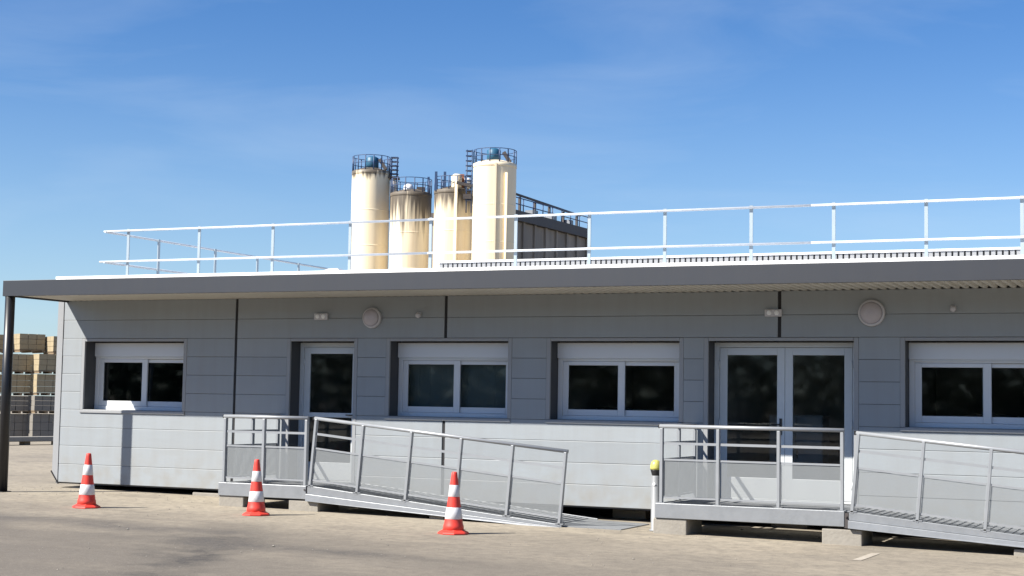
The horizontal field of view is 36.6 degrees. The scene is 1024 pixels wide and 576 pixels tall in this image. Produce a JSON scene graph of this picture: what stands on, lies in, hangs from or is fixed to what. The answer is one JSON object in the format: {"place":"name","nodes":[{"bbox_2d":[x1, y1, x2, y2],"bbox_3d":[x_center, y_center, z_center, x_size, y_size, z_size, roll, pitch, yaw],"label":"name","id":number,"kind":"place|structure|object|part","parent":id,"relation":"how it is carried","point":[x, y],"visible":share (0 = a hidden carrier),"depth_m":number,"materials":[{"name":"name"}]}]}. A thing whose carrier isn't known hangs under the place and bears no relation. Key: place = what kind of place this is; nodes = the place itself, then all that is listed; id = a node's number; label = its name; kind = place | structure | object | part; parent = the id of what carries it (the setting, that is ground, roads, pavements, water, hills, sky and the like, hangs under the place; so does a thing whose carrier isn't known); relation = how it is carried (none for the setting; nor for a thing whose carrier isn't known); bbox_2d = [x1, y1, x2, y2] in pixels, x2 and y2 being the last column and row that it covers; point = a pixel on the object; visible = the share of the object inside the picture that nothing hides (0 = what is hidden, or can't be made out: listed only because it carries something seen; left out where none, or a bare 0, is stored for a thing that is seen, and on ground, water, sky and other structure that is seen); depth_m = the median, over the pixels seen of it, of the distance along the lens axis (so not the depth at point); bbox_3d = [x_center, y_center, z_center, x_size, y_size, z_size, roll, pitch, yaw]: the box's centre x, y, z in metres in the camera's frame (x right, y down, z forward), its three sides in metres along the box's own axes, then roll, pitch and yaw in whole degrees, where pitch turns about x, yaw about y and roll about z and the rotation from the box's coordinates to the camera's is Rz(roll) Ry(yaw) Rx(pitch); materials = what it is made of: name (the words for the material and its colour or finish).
{"place":"outdoors","nodes":[
{"label":"outdoors","id":0,"kind":"place"},
{"bbox_2d":[0,395,1023,575],"bbox_3d":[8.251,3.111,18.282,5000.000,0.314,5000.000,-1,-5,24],"label":"ground","id":1,"kind":"structure","parent":0,"point":[191,543],"depth_m":17.40,"materials":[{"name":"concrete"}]},
{"bbox_2d":[10,414,27,435],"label":"block pack","id":2,"kind":"object","parent":1,"relation":"on","point":[18,424],"visible":0.58,"depth_m":49.26,"materials":[{"name":"grey concrete"}]},
{"bbox_2d":[11,396,31,413],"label":"block pack","id":3,"kind":"object","parent":2,"relation":"on","point":[21,404],"visible":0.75,"depth_m":49.28,"materials":[{"name":"grey concrete"}]},
{"bbox_2d":[11,374,32,395],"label":"block pack","id":4,"kind":"object","parent":3,"relation":"on","point":[18,380],"visible":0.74,"depth_m":49.27,"materials":[{"name":"beige concrete"}]},
{"bbox_2d":[12,354,34,373],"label":"block pack","id":5,"kind":"object","parent":4,"relation":"on","point":[22,363],"visible":0.76,"depth_m":49.28,"materials":[{"name":"beige concrete"}]},
{"bbox_2d":[13,334,44,352],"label":"block pack","id":6,"kind":"object","parent":5,"relation":"on","point":[28,343],"visible":0.96,"depth_m":49.89,"materials":[{"name":"beige concrete"}]},
{"bbox_2d":[9,436,52,444],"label":"concrete beam","id":7,"kind":"structure","parent":1,"relation":"on","point":[24,440],"depth_m":44.80,"materials":[{"name":"grey concrete"}]},
{"bbox_2d":[26,414,53,435],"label":"block pack","id":8,"kind":"object","parent":1,"relation":"on","point":[40,424],"visible":0.71,"depth_m":49.23,"materials":[{"name":"grey concrete"}]},
{"bbox_2d":[29,396,54,412],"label":"block pack","id":9,"kind":"object","parent":8,"relation":"on","point":[47,403],"visible":0.88,"depth_m":49.24,"materials":[{"name":"grey concrete"}]},
{"bbox_2d":[30,374,55,395],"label":"block pack","id":10,"kind":"object","parent":9,"relation":"on","point":[40,382],"visible":0.84,"depth_m":49.21,"materials":[{"name":"beige concrete"}]},
{"bbox_2d":[32,354,56,373],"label":"block pack","id":11,"kind":"object","parent":10,"relation":"on","point":[45,363],"visible":0.79,"depth_m":49.21,"materials":[{"name":"beige concrete"}]},
{"bbox_2d":[43,336,56,353],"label":"block pack","id":12,"kind":"object","parent":11,"relation":"on","point":[50,344],"visible":0.38,"depth_m":49.82,"materials":[{"name":"beige concrete"}]},
{"bbox_2d":[72,453,100,508],"bbox_3d":[-5.841,2.648,21.289,0.355,0.745,0.355,1,-4,13],"label":"traffic cone","id":13,"kind":"object","parent":1,"relation":"on","point":[86,499],"visible":1,"depth_m":21.21,"materials":[{"name":"plastic"}]},
{"bbox_2d":[72,486,106,488],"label":"footing block","id":14,"kind":"structure","parent":1,"relation":"on","point":[96,487],"depth_m":25.34,"materials":[{"name":"concrete"}]},
{"bbox_2d":[193,491,218,496],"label":"footing block","id":15,"kind":"structure","parent":1,"relation":"on","point":[210,493],"depth_m":24.21,"materials":[{"name":"concrete"}]},
{"bbox_2d":[219,495,264,506],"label":"footing block","id":16,"kind":"structure","parent":1,"relation":"on","point":[236,501],"depth_m":22.19,"materials":[{"name":"concrete"}]},
{"bbox_2d":[218,414,348,498],"bbox_3d":[-3.243,2.450,22.683,1.485,1.160,1.480,-1,-5,24],"label":"access landing","id":17,"kind":"object","parent":16,"relation":"on","point":[276,486],"visible":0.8,"depth_m":22.08,"materials":[{"name":"grey metal"}]},
{"bbox_2d":[242,459,269,515],"bbox_3d":[-3.432,2.676,20.779,0.355,0.745,0.355,1,-5,-4],"label":"traffic cone","id":18,"kind":"object","parent":1,"relation":"on","point":[256,505],"visible":1,"depth_m":20.70,"materials":[{"name":"plastic"}]},
{"bbox_2d":[289,499,337,511],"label":"footing block","id":19,"kind":"structure","parent":1,"relation":"on","point":[299,505],"depth_m":21.72,"materials":[{"name":"concrete"}]},
{"bbox_2d":[351,154,399,269],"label":"silo","id":20,"kind":"object","parent":1,"relation":"on","point":[371,190],"visible":0.48,"depth_m":129.91,"materials":[{"name":"beige metal"}]},
{"bbox_2d":[389,177,431,268],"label":"silo","id":21,"kind":"object","parent":1,"relation":"on","point":[409,201],"visible":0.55,"depth_m":127.34,"materials":[{"name":"beige metal"}]},
{"bbox_2d":[429,515,444,519],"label":"footing block","id":22,"kind":"structure","parent":1,"relation":"on","point":[437,517],"depth_m":20.84,"materials":[{"name":"concrete"}]},
{"bbox_2d":[433,171,472,267],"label":"silo","id":23,"kind":"object","parent":1,"relation":"on","point":[451,235],"visible":0.45,"depth_m":125.06,"materials":[{"name":"beige metal"}]},
{"bbox_2d":[438,472,468,534],"bbox_3d":[-0.704,2.604,18.750,0.355,0.745,0.355,3,-5,-27],"label":"traffic cone","id":24,"kind":"object","parent":1,"relation":"on","point":[453,524],"visible":1,"depth_m":18.67,"materials":[{"name":"plastic"}]},
{"bbox_2d":[303,417,648,529],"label":"access ramp","id":25,"kind":"structure","parent":1,"relation":"on","point":[356,492],"depth_m":20.96,"materials":[{"name":"grey metal"}]},
{"bbox_2d":[456,147,516,259],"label":"silo","id":26,"kind":"object","parent":1,"relation":"on","point":[494,184],"visible":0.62,"depth_m":122.50,"materials":[{"name":"beige metal"}]},
{"bbox_2d":[431,193,587,267],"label":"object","id":27,"kind":"object","parent":1,"relation":"on","point":[548,232],"visible":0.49,"depth_m":139.15,"materials":[{"name":"metal"}]},
{"bbox_2d":[0,247,1023,526],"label":"modular building","id":28,"kind":"structure","parent":1,"relation":"on","point":[158,377],"depth_m":22.40,"materials":[{"name":"grey metal"}]},
{"bbox_2d":[79,343,183,414],"bbox_3d":[-6.033,1.458,25.032,2.070,1.148,0.380,-1,-5,24],"label":"window","id":29,"kind":"structure","parent":28,"relation":"in","point":[144,353],"depth_m":25.16,"materials":[{"name":"white plastic"}]},
{"bbox_2d":[314,313,327,319],"bbox_3d":[-2.899,0.434,23.480,0.230,0.096,0.070,-1,-5,24],"label":"emergency light","id":30,"kind":"object","parent":28,"relation":"attached to","point":[320,316],"visible":1,"depth_m":23.46,"materials":[{"name":"grey plastic"}]},
{"bbox_2d":[297,343,353,482],"bbox_3d":[-2.784,1.903,23.658,1.114,2.132,0.113,-1,-5,24],"label":"door","id":31,"kind":"structure","parent":28,"relation":"in","point":[307,349],"depth_m":23.83,"materials":[{"name":"white metal"}]},
{"bbox_2d":[323,268,341,270],"bbox_3d":[-3.231,-0.099,28.111,0.453,0.510,0.354,-1,-5,24],"label":"roof vent","id":32,"kind":"object","parent":28,"relation":"on","point":[329,269],"visible":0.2,"depth_m":28.05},
{"bbox_2d":[363,308,381,327],"bbox_3d":[-2.108,0.444,23.093,0.310,0.310,0.122,-1,-5,24],"label":"bulkhead lamp","id":33,"kind":"object","parent":28,"relation":"attached to","point":[372,317],"visible":1,"depth_m":23.05,"materials":[{"name":"grey plastic"}]},
{"bbox_2d":[384,343,509,421],"bbox_3d":[-0.854,1.377,22.762,2.040,1.148,0.477,-1,-5,24],"label":"window","id":34,"kind":"structure","parent":28,"relation":"in","point":[454,381],"depth_m":22.89,"materials":[{"name":"white plastic"}]},
{"bbox_2d":[99,195,1023,274],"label":"roof guardrail","id":35,"kind":"object","parent":28,"relation":"on","point":[751,244],"visible":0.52,"depth_m":23.14,"materials":[{"name":"white metal"}]},
{"bbox_2d":[545,343,681,425],"bbox_3d":[1.479,1.336,21.662,2.020,1.148,0.380,-1,-5,24],"label":"window","id":36,"kind":"structure","parent":28,"relation":"in","point":[623,355],"depth_m":21.76,"materials":[{"name":"white plastic"}]},
{"bbox_2d":[765,309,781,316],"bbox_3d":[3.483,0.332,20.617,0.230,0.096,0.070,-1,-5,24],"label":"emergency light","id":37,"kind":"object","parent":28,"relation":"attached to","point":[773,312],"visible":1,"depth_m":20.60,"materials":[{"name":"grey plastic"}]},
{"bbox_2d":[714,343,853,504],"bbox_3d":[3.661,1.798,20.767,1.964,2.132,0.113,-1,-5,24],"label":"door","id":38,"kind":"structure","parent":28,"relation":"in","point":[785,352],"depth_m":20.79,"materials":[{"name":"white metal"}]},
{"bbox_2d":[858,299,885,325],"bbox_3d":[4.656,0.321,20.060,0.350,0.350,0.122,-1,-5,24],"label":"bulkhead lamp","id":39,"kind":"object","parent":28,"relation":"attached to","point":[871,312],"visible":1,"depth_m":20.02,"materials":[{"name":"grey plastic"}]},
{"bbox_2d":[950,305,955,311],"bbox_3d":[5.606,0.263,19.656,0.080,0.087,0.092,-1,-5,24],"label":"motion sensor","id":40,"kind":"object","parent":28,"relation":"attached to","point":[952,308],"visible":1,"depth_m":19.63,"materials":[{"name":"grey plastic"}]},
{"bbox_2d":[900,342,1023,433],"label":"window","id":41,"kind":"structure","parent":28,"relation":"in","point":[937,355],"depth_m":19.81,"materials":[{"name":"white plastic"}]},
{"bbox_2d":[8,486,1019,575],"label":"grit","id":42,"kind":"object","parent":1,"relation":"on","point":[475,526],"visible":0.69,"depth_m":18.83,"materials":[{"name":"gravel"}]},
{"bbox_2d":[613,509,650,518],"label":"footing block","id":43,"kind":"structure","parent":1,"relation":"on","point":[632,514],"depth_m":21.90,"materials":[{"name":"concrete"}]},
{"bbox_2d":[649,460,659,531],"bbox_3d":[1.846,2.669,19.903,0.150,0.912,0.150,-1,-5,24],"label":"bollard","id":44,"kind":"object","parent":1,"relation":"on","point":[654,466],"visible":0.73,"depth_m":19.86,"materials":[{"name":"white plastic"}]},
{"bbox_2d":[653,518,701,534],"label":"footing block","id":45,"kind":"structure","parent":1,"relation":"on","point":[675,526],"depth_m":19.52,"materials":[{"name":"concrete"}]},
{"bbox_2d":[655,424,864,526],"bbox_3d":[3.219,2.355,19.784,2.410,1.180,1.480,-1,-5,24],"label":"access landing","id":46,"kind":"object","parent":45,"relation":"on","point":[825,486],"visible":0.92,"depth_m":19.16,"materials":[{"name":"grey metal"}]},
{"bbox_2d":[771,523,813,528],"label":"footing block","id":47,"kind":"structure","parent":1,"relation":"on","point":[792,526],"depth_m":20.96,"materials":[{"name":"concrete"}]},
{"bbox_2d":[822,526,872,545],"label":"footing block","id":48,"kind":"structure","parent":1,"relation":"on","point":[834,535],"depth_m":18.62,"materials":[{"name":"concrete"}]},
{"bbox_2d":[844,431,1023,547],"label":"access ramp","id":49,"kind":"structure","parent":1,"relation":"on","point":[903,515],"depth_m":18.23,"materials":[{"name":"grey metal"}]},
{"bbox_2d":[1014,547,1023,555],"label":"footing block","id":50,"kind":"structure","parent":1,"relation":"on","point":[1018,551],"depth_m":17.77,"materials":[{"name":"concrete"}]},
{"bbox_2d":[0,0,1023,395],"label":"sky","id":51,"kind":"structure","parent":0,"point":[115,114],"materials":[{"name":"blue"}]},
{"bbox_2d":[597,408,632,420],"bbox_3d":[1.540,2.025,23.161,0.540,0.460,0.180,0,-4,7],"label":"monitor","id":52,"kind":"object","parent":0,"point":[614,409],"visible":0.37,"depth_m":23.15,"materials":[{"name":"black plastic"}]},
{"bbox_2d":[769,415,828,478],"bbox_3d":[4.260,2.465,22.968,0.800,1.150,0.440,-1,-5,24],"label":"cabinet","id":53,"kind":"object","parent":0,"point":[804,455],"visible":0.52,"depth_m":22.76,"materials":[{"name":"metal"}]},
{"bbox_3d":[3.999,2.438,22.877,0.380,1.060,0.020,-1,-5,24],"label":"cabinet door","id":54,"kind":"part","parent":53,"relation":"part of","materials":[{"name":"white plastic"}]},
{"bbox_3d":[4.364,2.432,22.713,0.380,1.060,0.020,-1,-5,24],"label":"cabinet door","id":55,"kind":"part","parent":53,"relation":"part of","materials":[{"name":"white plastic"}]},
{"bbox_2d":[976,414,1017,428],"bbox_3d":[6.558,1.944,20.910,0.540,0.460,0.180,0,-4,7],"label":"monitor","id":56,"kind":"object","parent":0,"point":[981,415],"visible":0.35,"depth_m":20.89,"materials":[{"name":"black plastic"}]},
{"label":"block pack","id":57,"kind":"object","parent":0,"visible":0},
{"bbox_2d":[0,354,2,373],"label":"block pack","id":58,"kind":"object","parent":57,"relation":"on","point":[1,357],"visible":0.26,"depth_m":49.30,"materials":[{"name":"beige concrete"}]},
{"bbox_2d":[0,335,13,352],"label":"block pack","id":59,"kind":"object","parent":58,"relation":"on","point":[1,343],"visible":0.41,"depth_m":49.88,"materials":[{"name":"beige concrete"}]}
]}

